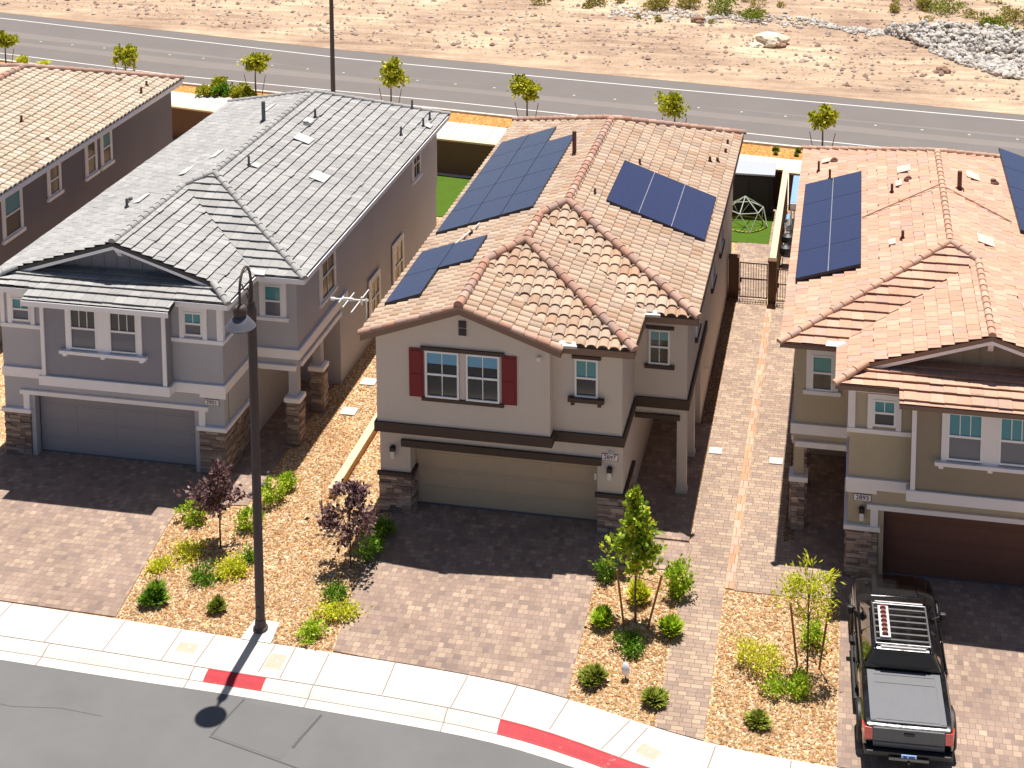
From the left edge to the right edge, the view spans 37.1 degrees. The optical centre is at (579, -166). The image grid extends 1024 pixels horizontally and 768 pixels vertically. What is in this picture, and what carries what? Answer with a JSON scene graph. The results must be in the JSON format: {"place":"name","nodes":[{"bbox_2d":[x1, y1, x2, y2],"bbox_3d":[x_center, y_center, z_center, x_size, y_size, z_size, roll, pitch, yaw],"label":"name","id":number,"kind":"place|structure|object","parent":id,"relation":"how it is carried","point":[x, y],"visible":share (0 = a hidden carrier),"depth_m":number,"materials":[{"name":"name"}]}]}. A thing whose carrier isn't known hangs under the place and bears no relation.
{"place":"outdoors","nodes":[
{"label":"outdoors","id":0,"kind":"place"},
{"bbox_2d":[0,63,183,344],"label":"house","id":1,"kind":"structure","parent":0,"point":[73,139],"depth_m":60.98,"materials":[{"name":"tile"}]},
{"bbox_2d":[4,189,22,238],"bbox_3d":[-20.515,13.671,55.078,0.060,1.580,1.100,1,7,10],"label":"window","id":2,"kind":"structure","parent":1,"relation":"in","point":[12,204],"depth_m":55.13,"materials":[{"name":"white"}]},
{"bbox_2d":[0,446,202,617],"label":"driveway","id":3,"kind":"structure","parent":0,"point":[80,533],"depth_m":43.43,"materials":[{"name":"brick"}]},
{"bbox_2d":[0,660,572,767],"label":"street","id":4,"kind":"structure","parent":0,"point":[136,724],"depth_m":35.17,"materials":[{"name":"asphalt"}]},
{"bbox_2d":[213,701,313,759],"bbox_3d":[-7.440,20.770,35.449,1.996,0.001,1.511,3,8,20],"label":"asphalt patch","id":5,"kind":"object","parent":4,"relation":"on","point":[273,732],"visible":1,"depth_m":35.40,"materials":[{"name":"asphalt"}]},
{"bbox_2d":[0,62,802,159],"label":"orange gravel strip","id":6,"kind":"object","parent":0,"point":[764,151],"visible":0.16,"depth_m":79.71,"materials":[{"name":"gravel"}]},
{"bbox_2d":[110,43,140,70],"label":"street tree","id":7,"kind":"object","parent":6,"relation":"on","point":[127,54],"visible":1,"depth_m":86.75,"materials":[{"name":"green plant"}]},
{"bbox_2d":[236,52,271,92],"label":"street tree","id":8,"kind":"object","parent":6,"relation":"on","point":[256,61],"visible":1,"depth_m":84.01,"materials":[{"name":"green plant"}]},
{"bbox_2d":[329,0,334,91],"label":"lamp pole","id":9,"kind":"object","parent":6,"relation":"on","point":[332,51],"visible":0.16,"depth_m":82.50,"materials":[{"name":"grey metal"}]},
{"bbox_2d":[374,56,410,101],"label":"street tree","id":10,"kind":"object","parent":6,"relation":"on","point":[394,75],"visible":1,"depth_m":81.35,"materials":[{"name":"green plant"}]},
{"bbox_2d":[506,73,542,115],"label":"street tree","id":11,"kind":"object","parent":6,"relation":"on","point":[528,88],"visible":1,"depth_m":78.94,"materials":[{"name":"green plant"}]},
{"bbox_2d":[653,90,690,121],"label":"street tree","id":12,"kind":"object","parent":6,"relation":"on","point":[672,106],"visible":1,"depth_m":76.36,"materials":[{"name":"green plant"}]},
{"bbox_2d":[807,103,840,145],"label":"street tree","id":13,"kind":"object","parent":6,"relation":"on","point":[826,117],"visible":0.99,"depth_m":74.15,"materials":[{"name":"green plant"}]},
{"bbox_2d":[0,601,837,767],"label":"sidewalk","id":14,"kind":"structure","parent":0,"point":[599,729],"depth_m":36.91,"materials":[{"name":"concrete"}]},
{"bbox_2d":[0,139,842,766],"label":"lot ground","id":15,"kind":"structure","parent":0,"point":[314,427],"depth_m":39.90,"materials":[{"name":"gravel"}]},
{"bbox_2d":[171,104,215,138],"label":"block wall","id":16,"kind":"structure","parent":15,"relation":"on","point":[185,119],"depth_m":76.90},
{"bbox_2d":[0,89,450,473],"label":"house","id":17,"kind":"structure","parent":15,"relation":"on","point":[118,300],"depth_m":47.54,"materials":[{"name":"grey paint"}]},
{"bbox_2d":[10,297,29,321],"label":"window","id":18,"kind":"structure","parent":17,"relation":"in","point":[18,312],"depth_m":46.55,"materials":[{"name":"white"}]},
{"bbox_2d":[68,310,96,350],"bbox_3d":[-14.929,14.846,45.769,0.880,1.320,0.060,1,7,10],"label":"window","id":19,"kind":"structure","parent":17,"relation":"in","point":[82,324],"depth_m":45.78,"materials":[{"name":"white"}]},
{"bbox_2d":[40,396,196,466],"bbox_3d":[-14.139,18.129,46.796,5.250,2.170,0.090,1,7,10],"label":"garage door","id":20,"kind":"structure","parent":17,"relation":"in","point":[73,426],"depth_m":46.80,"materials":[{"name":"grey"}]},
{"bbox_2d":[108,313,137,354],"bbox_3d":[-13.660,14.875,45.536,0.900,1.320,0.060,1,7,10],"label":"window","id":21,"kind":"structure","parent":17,"relation":"in","point":[122,328],"depth_m":45.55,"materials":[{"name":"white"}]},
{"bbox_2d":[183,312,201,336],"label":"window","id":22,"kind":"structure","parent":17,"relation":"in","point":[192,321],"depth_m":45.53,"materials":[{"name":"white"}]},
{"bbox_2d":[263,284,281,317],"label":"window","id":23,"kind":"structure","parent":17,"relation":"in","point":[272,294],"depth_m":47.28,"materials":[{"name":"white"}]},
{"bbox_2d":[321,251,335,302],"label":"window","id":24,"kind":"structure","parent":17,"relation":"in","point":[328,267],"depth_m":49.94,"materials":[{"name":"white"}]},
{"bbox_2d":[394,237,403,280],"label":"window","id":25,"kind":"structure","parent":17,"relation":"in","point":[399,248],"depth_m":57.74,"materials":[{"name":"white"}]},
{"bbox_2d":[118,428,380,651],"bbox_3d":[-8.438,19.628,43.546,6.489,0.090,10.428,1,7,10],"label":"gravel bed","id":26,"kind":"object","parent":15,"relation":"on","point":[290,545],"visible":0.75,"depth_m":41.53,"materials":[{"name":"gravel"}]},
{"bbox_2d":[136,577,170,606],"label":"shrub","id":27,"kind":"object","parent":26,"relation":"on","point":[154,593],"visible":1,"depth_m":39.79,"materials":[{"name":"green plant"}]},
{"bbox_2d":[141,553,181,577],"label":"shrub","id":28,"kind":"object","parent":26,"relation":"on","point":[154,564],"visible":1,"depth_m":41.27,"materials":[{"name":"yellow plant"}]},
{"bbox_2d":[166,534,209,564],"bbox_3d":[-10.796,19.703,41.917,1.192,0.390,1.330,-2,7,-16],"label":"shrub","id":29,"kind":"object","parent":26,"relation":"on","point":[183,547],"visible":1,"depth_m":42.00,"materials":[{"name":"yellow plant"}]},
{"bbox_2d":[173,492,207,526],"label":"shrub","id":30,"kind":"object","parent":26,"relation":"on","point":[191,518],"visible":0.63,"depth_m":43.44,"materials":[{"name":"green plant"}]},
{"bbox_2d":[187,558,222,587],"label":"shrub","id":31,"kind":"object","parent":26,"relation":"on","point":[197,574],"visible":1,"depth_m":40.76,"materials":[{"name":"green plant"}]},
{"bbox_2d":[173,458,251,547],"bbox_3d":[-10.159,18.591,42.268,1.508,2.538,1.751,6,10,42],"label":"tree","id":32,"kind":"object","parent":26,"relation":"on","point":[215,481],"visible":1,"depth_m":42.15,"materials":[{"name":"purple plant"}]},
{"bbox_2d":[211,551,252,583],"bbox_3d":[-9.461,19.709,41.109,1.131,0.573,1.182,-5,9,-37],"label":"shrub","id":33,"kind":"object","parent":26,"relation":"on","point":[235,564],"visible":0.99,"depth_m":41.03,"materials":[{"name":"yellow plant"}]},
{"bbox_2d":[231,503,264,535],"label":"shrub","id":34,"kind":"object","parent":26,"relation":"on","point":[245,513],"visible":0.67,"depth_m":43.05,"materials":[{"name":"green plant"}]},
{"bbox_2d":[261,474,290,508],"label":"shrub","id":35,"kind":"object","parent":26,"relation":"on","point":[269,496],"visible":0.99,"depth_m":44.44,"materials":[{"name":"green plant"}]},
{"bbox_2d":[290,617,331,645],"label":"shrub","id":36,"kind":"object","parent":26,"relation":"on","point":[312,628],"visible":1,"depth_m":38.46,"materials":[{"name":"green plant"}]},
{"bbox_2d":[317,579,351,607],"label":"shrub","id":37,"kind":"object","parent":26,"relation":"on","point":[332,590],"visible":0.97,"depth_m":39.94,"materials":[{"name":"green plant"}]},
{"bbox_2d":[307,594,372,624],"bbox_3d":[-6.252,19.941,39.280,1.666,0.575,1.078,1,7,10],"label":"shrub","id":38,"kind":"object","parent":26,"relation":"on","point":[329,611],"visible":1,"depth_m":39.20,"materials":[{"name":"yellow plant"}]},
{"bbox_2d":[304,474,377,568],"bbox_3d":[-6.399,18.771,41.405,2.080,2.396,1.712,1,7,10],"label":"tree","id":39,"kind":"object","parent":26,"relation":"on","point":[357,495],"visible":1,"depth_m":41.23,"materials":[{"name":"purple plant"}]},
{"bbox_2d":[369,514,397,540],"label":"shrub","id":40,"kind":"object","parent":26,"relation":"on","point":[383,524],"visible":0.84,"depth_m":42.71,"materials":[{"name":"green plant"}]},
{"bbox_2d":[182,382,333,505],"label":"entry walk","id":41,"kind":"structure","parent":15,"relation":"on","point":[274,446],"depth_m":47.24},
{"bbox_2d":[240,620,279,643],"bbox_3d":[-8.090,20.333,38.728,0.820,0.200,0.850,1,7,10],"label":"pole pad","id":42,"kind":"object","parent":15,"relation":"on","point":[249,634],"visible":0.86,"depth_m":38.56,"materials":[{"name":"concrete"}]},
{"bbox_2d":[225,265,267,633],"bbox_3d":[-8.212,15.417,37.726,0.750,9.805,1.260,1,7,10],"label":"street lamp","id":43,"kind":"object","parent":42,"relation":"on","point":[240,322],"visible":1,"depth_m":38.01,"materials":[{"name":"grey metal"}]},
{"bbox_2d":[324,353,376,431],"bbox_3d":[-6.368,18.238,54.648,1.531,0.090,12.459,1,7,10],"label":"gravel bed","id":44,"kind":"object","parent":15,"relation":"on","point":[363,390],"visible":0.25,"depth_m":50.25,"materials":[{"name":"gravel"}]},
{"bbox_2d":[328,412,376,497],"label":"wall","id":45,"kind":"structure","parent":15,"relation":"on","point":[355,455],"depth_m":46.67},
{"bbox_2d":[351,525,389,562],"bbox_3d":[-5.653,19.413,41.793,1.180,1.036,0.938,-7,10,-43],"label":"shrub","id":46,"kind":"object","parent":15,"relation":"on","point":[378,540],"visible":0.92,"depth_m":41.64,"materials":[{"name":"green plant"}]},
{"bbox_2d":[436,175,471,216],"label":"artificial lawn","id":47,"kind":"structure","parent":15,"relation":"on","point":[449,189],"depth_m":69.87,"materials":[{"name":"plastic"}]},
{"bbox_2d":[437,137,496,176],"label":"block wall","id":48,"kind":"structure","parent":15,"relation":"on","point":[461,157],"depth_m":71.83,"materials":[{"name":"concrete"}]},
{"bbox_2d":[357,114,745,535],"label":"house","id":49,"kind":"structure","parent":15,"relation":"on","point":[542,324],"depth_m":44.28,"materials":[{"name":"tile"}]},
{"bbox_2d":[425,350,458,399],"bbox_3d":[-3.876,15.186,42.812,0.980,1.380,0.070,1,7,10],"label":"window","id":50,"kind":"structure","parent":49,"relation":"in","point":[441,368],"depth_m":42.82,"materials":[{"name":"white"}]},
{"bbox_2d":[465,354,499,403],"bbox_3d":[-2.720,15.212,42.600,0.970,1.380,0.070,1,7,10],"label":"window","id":51,"kind":"structure","parent":49,"relation":"in","point":[482,372],"depth_m":42.60,"materials":[{"name":"white"}]},
{"bbox_2d":[416,448,596,520],"bbox_3d":[-2.086,18.464,43.914,5.450,2.220,0.090,1,7,10],"label":"garage door","id":52,"kind":"structure","parent":49,"relation":"in","point":[458,479],"depth_m":43.92,"materials":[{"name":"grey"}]},
{"bbox_2d":[574,359,597,398],"bbox_3d":[0.177,15.151,42.447,0.660,1.120,0.070,1,7,10],"label":"window","id":53,"kind":"structure","parent":49,"relation":"in","point":[585,371],"depth_m":42.45,"materials":[{"name":"white"}]},
{"bbox_2d":[649,329,669,365],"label":"window","id":54,"kind":"structure","parent":49,"relation":"in","point":[659,340],"depth_m":44.43,"materials":[{"name":"white"}]},
{"bbox_2d":[567,565,678,725],"bbox_3d":[1.161,20.268,38.431,2.343,0.090,5.986,1,7,10],"label":"gravel bed","id":55,"kind":"object","parent":15,"relation":"on","point":[599,588],"visible":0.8,"depth_m":37.93,"materials":[{"name":"gravel"}]},
{"bbox_2d":[576,662,610,688],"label":"shrub","id":56,"kind":"object","parent":55,"relation":"on","point":[592,675],"visible":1,"depth_m":36.74,"materials":[{"name":"green plant"}]},
{"bbox_2d":[589,603,613,628],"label":"shrub","id":57,"kind":"object","parent":55,"relation":"on","point":[601,617],"visible":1,"depth_m":38.84,"materials":[{"name":"green plant"}]},
{"bbox_2d":[592,556,617,583],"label":"shrub","id":58,"kind":"object","parent":55,"relation":"on","point":[606,575],"visible":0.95,"depth_m":40.75,"materials":[{"name":"green plant"}]},
{"bbox_2d":[587,483,667,623],"bbox_3d":[1.330,18.351,39.034,1.862,3.819,1.465,6,9,40],"label":"tree","id":59,"kind":"object","parent":55,"relation":"on","point":[636,538],"visible":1,"depth_m":38.68,"materials":[{"name":"green plant"}]},
{"bbox_2d":[608,626,651,659],"bbox_3d":[1.280,20.138,37.969,0.990,0.516,1.049,-3,8,-25],"label":"shrub","id":60,"kind":"object","parent":55,"relation":"on","point":[633,639],"visible":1,"depth_m":37.91,"materials":[{"name":"green plant"}]},
{"bbox_2d":[625,576,651,605],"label":"shrub","id":61,"kind":"object","parent":55,"relation":"on","point":[643,593],"visible":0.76,"depth_m":39.79,"materials":[{"name":"yellow plant"}]},
{"bbox_2d":[640,684,670,708],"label":"shrub","id":62,"kind":"object","parent":55,"relation":"on","point":[655,696],"visible":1,"depth_m":36.01,"materials":[{"name":"green plant"}]},
{"bbox_2d":[655,613,686,637],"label":"shrub","id":63,"kind":"object","parent":55,"relation":"on","point":[671,625],"visible":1,"depth_m":38.44,"materials":[{"name":"green plant"}]},
{"bbox_2d":[616,539,689,569],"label":"entry walk","id":64,"kind":"structure","parent":15,"relation":"on","point":[674,550],"depth_m":42.00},
{"bbox_2d":[624,419,711,542],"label":"porch slab","id":65,"kind":"structure","parent":15,"relation":"on","point":[672,513],"depth_m":45.64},
{"bbox_2d":[660,553,699,601],"bbox_3d":[2.626,19.625,40.172,1.055,1.117,1.097,1,7,10],"label":"shrub","id":66,"kind":"object","parent":15,"relation":"on","point":[675,572],"visible":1,"depth_m":40.02,"materials":[{"name":"green plant"}]},
{"bbox_2d":[700,296,736,423],"bbox_3d":[4.909,18.421,53.760,0.450,0.100,9.880,1,7,10],"label":"side gravel strip","id":67,"kind":"object","parent":15,"relation":"on","point":[715,376],"visible":0.79,"depth_m":53.13,"materials":[{"name":"gravel"}]},
{"bbox_2d":[728,254,739,297],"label":"gate pillar","id":68,"kind":"structure","parent":15,"relation":"on","point":[733,291],"depth_m":58.41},
{"bbox_2d":[725,298,772,589],"bbox_3d":[5.635,18.989,49.432,0.235,0.200,18.400,1,7,10],"label":"path border","id":69,"kind":"object","parent":15,"relation":"on","point":[735,546],"visible":1,"depth_m":46.88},
{"bbox_2d":[732,213,772,243],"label":"artificial lawn","id":70,"kind":"structure","parent":15,"relation":"on","point":[761,236],"depth_m":65.22,"materials":[{"name":"plastic"}]},
{"bbox_2d":[732,196,767,232],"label":"climbing dome","id":71,"kind":"structure","parent":70,"relation":"on","point":[742,213],"depth_m":65.42,"materials":[{"name":"grey"}]},
{"bbox_2d":[768,258,776,303],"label":"gate pillar","id":72,"kind":"structure","parent":15,"relation":"on","point":[772,266],"depth_m":57.80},
{"bbox_2d":[739,262,767,298],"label":"gate","id":73,"kind":"structure","parent":72,"relation":"attached to","point":[753,279],"depth_m":58.16,"materials":[{"name":"brown"}]},
{"bbox_2d":[708,590,839,765],"bbox_3d":[4.792,20.417,37.239,3.049,0.089,6.001,1,7,10],"label":"gravel bed","id":74,"kind":"object","parent":15,"relation":"on","point":[828,753],"visible":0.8,"depth_m":36.64,"materials":[{"name":"gravel"}]},
{"bbox_2d":[741,707,773,731],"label":"shrub","id":75,"kind":"object","parent":74,"relation":"on","point":[757,718],"visible":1,"depth_m":35.30,"materials":[{"name":"green plant"}]},
{"bbox_2d":[731,628,792,678],"bbox_3d":[4.435,20.037,37.242,1.265,0.876,1.758,-5,9,-34],"label":"shrub","id":76,"kind":"object","parent":74,"relation":"on","point":[749,656],"visible":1,"depth_m":37.22,"materials":[{"name":"yellow plant"}]},
{"bbox_2d":[757,669,794,698],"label":"shrub","id":77,"kind":"object","parent":74,"relation":"on","point":[780,686],"visible":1,"depth_m":36.36,"materials":[{"name":"green plant"}]},
{"bbox_2d":[782,663,814,702],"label":"shrub","id":78,"kind":"object","parent":74,"relation":"on","point":[798,675],"visible":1,"depth_m":36.30,"materials":[{"name":"green plant"}]},
{"bbox_2d":[769,548,845,670],"bbox_3d":[5.388,18.946,37.078,1.731,3.122,1.955,-3,8,-25],"label":"tree","id":79,"kind":"object","parent":74,"relation":"on","point":[795,582],"visible":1,"depth_m":36.92,"materials":[{"name":"green plant"}]},
{"bbox_2d":[797,615,831,653],"bbox_3d":[5.843,19.958,38.086,0.879,0.911,0.969,7,10,42],"label":"shrub","id":80,"kind":"object","parent":74,"relation":"on","point":[817,634],"visible":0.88,"depth_m":38.02,"materials":[{"name":"green plant"}]},
{"bbox_2d":[770,170,788,287],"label":"garden wall","id":81,"kind":"structure","parent":15,"relation":"on","point":[780,221],"depth_m":62.58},
{"bbox_2d":[794,454,845,571],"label":"entry walk","id":82,"kind":"structure","parent":15,"relation":"on","point":[820,535],"depth_m":43.87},
{"bbox_2d":[777,145,1023,587],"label":"house","id":83,"kind":"structure","parent":15,"relation":"on","point":[902,332],"depth_m":42.14,"materials":[{"name":"tile"}]},
{"bbox_2d":[811,355,832,391],"bbox_3d":[6.777,15.061,42.603,0.600,1.040,0.070,1,7,10],"label":"window","id":84,"kind":"structure","parent":83,"relation":"in","point":[822,366],"depth_m":42.60,"materials":[{"name":"white"}]},
{"bbox_2d":[873,399,895,427],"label":"window","id":85,"kind":"structure","parent":83,"relation":"in","point":[884,411],"depth_m":40.24,"materials":[{"name":"white"}]},
{"bbox_2d":[882,511,1023,587],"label":"garage door","id":86,"kind":"structure","parent":83,"relation":"in","point":[916,545],"depth_m":40.68,"materials":[{"name":"brown"}]},
{"bbox_2d":[947,414,983,462],"bbox_3d":[9.990,15.629,39.513,0.900,1.320,0.070,1,7,10],"label":"window","id":87,"kind":"structure","parent":83,"relation":"in","point":[964,432],"depth_m":39.52,"materials":[{"name":"white"}]},
{"bbox_2d":[998,418,1023,466],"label":"window","id":88,"kind":"structure","parent":83,"relation":"in","point":[1011,431],"depth_m":39.30,"materials":[{"name":"white"}]},
{"bbox_2d":[333,502,615,698],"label":"driveway","id":89,"kind":"structure","parent":0,"point":[502,596],"depth_m":40.14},
{"bbox_2d":[171,91,801,202],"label":"sidewalk","id":90,"kind":"structure","parent":0,"point":[465,131],"depth_m":78.39,"materials":[{"name":"concrete"}]},
{"bbox_2d":[0,0,1023,114],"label":"desert terrain","id":91,"kind":"structure","parent":0,"point":[750,76],"depth_m":96.88,"materials":[{"name":"soil"}]},
{"bbox_2d":[0,0,1023,101],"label":"desert stones","id":92,"kind":"object","parent":91,"relation":"on","point":[838,50],"visible":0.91,"depth_m":97.71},
{"bbox_2d":[752,31,789,47],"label":"boulder","id":93,"kind":"object","parent":91,"relation":"on","point":[767,39],"visible":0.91,"depth_m":94.38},
{"bbox_2d":[607,4,1023,79],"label":"rock pile","id":94,"kind":"object","parent":91,"relation":"on","point":[969,44],"visible":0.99,"depth_m":95.28,"materials":[{"name":"stone"}]},
{"bbox_2d":[920,0,976,15],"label":"desert shrub","id":95,"kind":"object","parent":91,"relation":"on","point":[959,4],"visible":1,"depth_m":102.40,"materials":[{"name":"green plant"}]},
{"bbox_2d":[0,12,1023,156],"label":"road","id":96,"kind":"structure","parent":0,"point":[606,90],"depth_m":86.02,"materials":[{"name":"asphalt"}]},
{"bbox_2d":[0,59,802,149],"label":"kerb","id":97,"kind":"structure","parent":96,"relation":"on","point":[511,117],"depth_m":81.23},
{"bbox_2d":[1,53,877,146],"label":"road edge line","id":98,"kind":"object","parent":96,"relation":"on","point":[414,98],"visible":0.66,"depth_m":84.67,"materials":[{"name":"white paint"}]},
{"bbox_2d":[2,18,1023,120],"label":"road edge line","id":99,"kind":"object","parent":96,"relation":"on","point":[536,76],"visible":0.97,"depth_m":87.98,"materials":[{"name":"white paint"}]},
{"bbox_2d":[5,31,1023,137],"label":"lane wear","id":100,"kind":"object","parent":96,"relation":"on","point":[47,38],"visible":0.83,"depth_m":93.13,"materials":[{"name":"asphalt"}]},
{"bbox_2d":[15,42,1023,148],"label":"lane wear","id":101,"kind":"object","parent":96,"relation":"on","point":[201,64],"visible":0.81,"depth_m":83.75,"materials":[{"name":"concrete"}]},
{"bbox_2d":[654,238,771,740],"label":"side path","id":102,"kind":"structure","parent":0,"point":[687,680],"depth_m":43.38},
{"bbox_2d":[728,205,776,290],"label":"backyard paving","id":103,"kind":"structure","parent":0,"point":[741,249],"depth_m":63.31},
{"bbox_2d":[732,160,776,215],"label":"shed","id":104,"kind":"structure","parent":103,"relation":"on","point":[753,180],"depth_m":66.80,"materials":[{"name":"white metal"}]},
{"bbox_2d":[732,176,769,214],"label":"shed door","id":105,"kind":"structure","parent":104,"relation":"in","point":[759,190],"depth_m":66.78,"materials":[{"name":"black metal"}]},
{"bbox_2d":[734,299,842,601],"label":"side path","id":106,"kind":"structure","parent":0,"point":[767,554],"depth_m":44.91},
{"bbox_2d":[836,573,1023,767],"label":"driveway","id":107,"kind":"structure","parent":0,"point":[982,629],"depth_m":36.92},
{"bbox_2d":[847,573,956,764],"bbox_3d":[7.669,19.577,36.556,2.413,1.840,6.237,1,7,8],"label":"pickup truck","id":108,"kind":"object","parent":107,"relation":"on","point":[904,710],"visible":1,"depth_m":35.43,"materials":[{"name":"black"}]},
{"label":"ground","id":109,"kind":"structure","parent":0,"visible":0},
{"bbox_2d":[0,636,601,767],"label":"kerb","id":110,"kind":"structure","parent":109,"relation":"on","point":[321,693],"depth_m":36.52,"materials":[{"name":"concrete"}]},
{"bbox_2d":[203,669,265,690],"bbox_3d":[-8.385,20.513,36.978,1.534,0.087,0.375,2,7,12],"label":"red kerb paint","id":111,"kind":"object","parent":110,"relation":"on","point":[214,676],"visible":1,"depth_m":36.96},
{"bbox_2d":[0,635,649,767],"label":"kerb seam","id":112,"kind":"object","parent":110,"relation":"on","point":[306,698],"visible":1,"depth_m":36.55,"materials":[{"name":"concrete"}]},
{"bbox_2d":[497,719,647,767],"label":"red kerb paint","id":113,"kind":"object","parent":110,"relation":"on","point":[557,743],"visible":1,"depth_m":34.76,"materials":[{"name":"paint"}]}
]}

